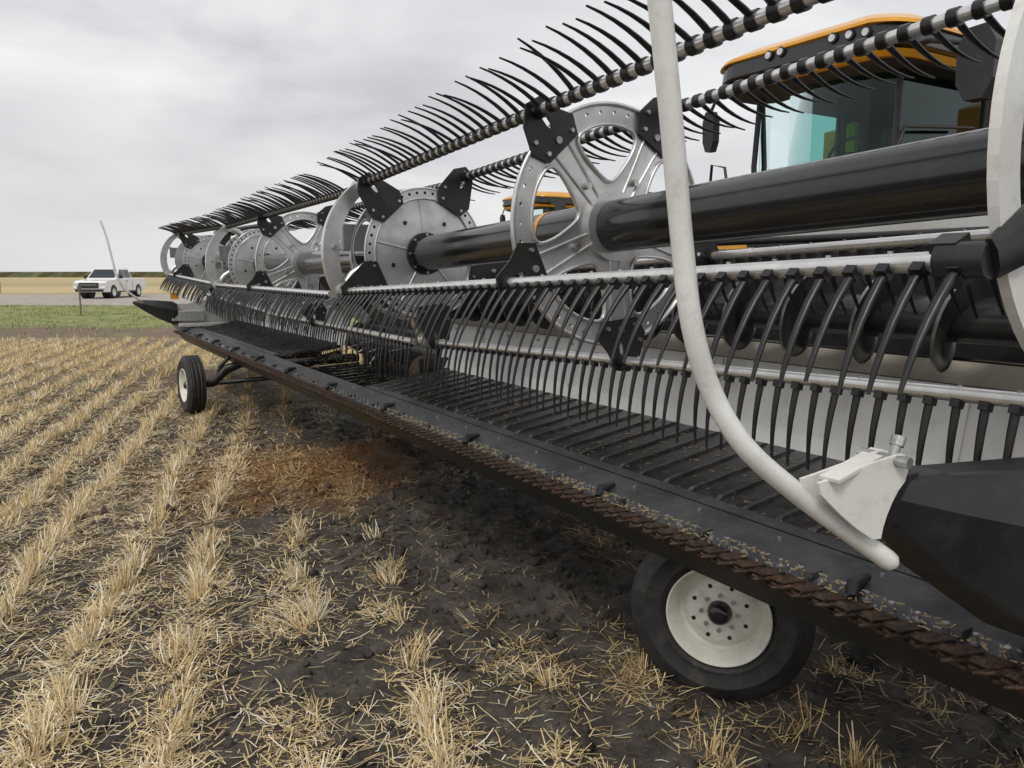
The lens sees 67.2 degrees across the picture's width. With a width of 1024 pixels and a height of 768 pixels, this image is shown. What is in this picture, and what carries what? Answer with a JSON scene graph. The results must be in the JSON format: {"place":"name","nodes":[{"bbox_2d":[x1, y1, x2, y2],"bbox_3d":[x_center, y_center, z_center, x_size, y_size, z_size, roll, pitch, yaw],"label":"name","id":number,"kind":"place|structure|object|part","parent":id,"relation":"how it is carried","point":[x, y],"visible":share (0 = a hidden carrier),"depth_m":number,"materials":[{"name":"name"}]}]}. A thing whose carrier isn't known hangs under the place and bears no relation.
{"place":"outdoors","nodes":[
{"label":"outdoors","id":0,"kind":"place"},
{"bbox_2d":[0,272,179,276],"bbox_3d":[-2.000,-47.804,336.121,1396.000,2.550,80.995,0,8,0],"label":"distant crop","id":1,"kind":"object","parent":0,"point":[71,274],"visible":0.1,"depth_m":297.05,"materials":[{"name":"plant"}]},
{"bbox_2d":[0,294,206,304],"bbox_3d":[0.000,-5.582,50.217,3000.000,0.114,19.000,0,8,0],"label":"gravel road","id":2,"kind":"structure","parent":0,"point":[50,299],"depth_m":46.77,"materials":[{"name":"grey gravel"}]},
{"bbox_2d":[73,268,145,297],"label":"pickup truck","id":3,"kind":"object","parent":2,"relation":"on","point":[104,281],"visible":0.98,"depth_m":49.31,"materials":[{"name":"white metal"}]},
{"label":"windows","id":4,"kind":"part","parent":3,"relation":"part of","materials":[{"name":"grey glass"}]},
{"bbox_2d":[0,0,1011,271],"label":"sky","id":5,"kind":"structure","parent":0,"point":[136,117],"materials":[{"name":"grey"}]},
{"bbox_2d":[0,277,1023,767],"bbox_3d":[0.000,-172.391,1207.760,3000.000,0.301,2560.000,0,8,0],"label":"ground","id":6,"kind":"structure","parent":0,"point":[644,753],"depth_m":3.78,"materials":[{"name":"soil"}]},
{"bbox_2d":[77,284,81,315],"bbox_3d":[-17.400,-3.386,31.034,0.160,1.250,0.055,0,8,0],"label":"marker post","id":7,"kind":"object","parent":6,"relation":"on","point":[78,287],"visible":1,"depth_m":31.00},
{"bbox_2d":[0,304,356,337],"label":"grass verge","id":8,"kind":"object","parent":6,"relation":"on","point":[86,313],"depth_m":29.12,"materials":[{"name":"green plant"}]},
{"bbox_2d":[7,420,509,631],"bbox_3d":[-1.927,0.674,6.645,4.332,0.289,5.503,-4,9,-25],"label":"chaff pile","id":9,"kind":"object","parent":6,"relation":"on","point":[260,468],"visible":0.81,"depth_m":6.39,"materials":[{"name":"brown plant"}]},
{"bbox_2d":[0,333,896,767],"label":"straw stubble","id":10,"kind":"object","parent":6,"relation":"on","point":[194,581],"visible":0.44,"depth_m":4.54,"materials":[{"name":"beige plant"}]},
{"bbox_2d":[0,336,1023,767],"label":"loose straw","id":11,"kind":"object","parent":6,"relation":"on","point":[284,606],"visible":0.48,"depth_m":3.50,"materials":[{"name":"beige plant"}]},
{"bbox_2d":[0,399,1023,767],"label":"soil clods","id":12,"kind":"object","parent":6,"relation":"on","point":[684,761],"visible":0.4,"depth_m":4.09,"materials":[{"name":"brown soil"}]},
{"bbox_2d":[99,0,1023,719],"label":"draper header","id":13,"kind":"object","parent":6,"relation":"on","point":[771,460],"visible":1,"depth_m":2.95,"materials":[{"name":"black paint"}]},
{"bbox_2d":[500,191,749,249],"bbox_3d":[2.220,-3.697,23.707,11.599,4.243,4.120,-5,10,-31],"label":"combine harvester","id":14,"kind":"object","parent":6,"relation":"on","point":[547,201],"visible":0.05,"depth_m":21.68,"materials":[{"name":"yellow paint"}]},
{"bbox_2d":[702,13,1023,249],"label":"combine harvester","id":15,"kind":"object","parent":6,"relation":"on","point":[919,107],"visible":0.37,"depth_m":8.13,"materials":[{"name":"yellow paint"}]}
]}

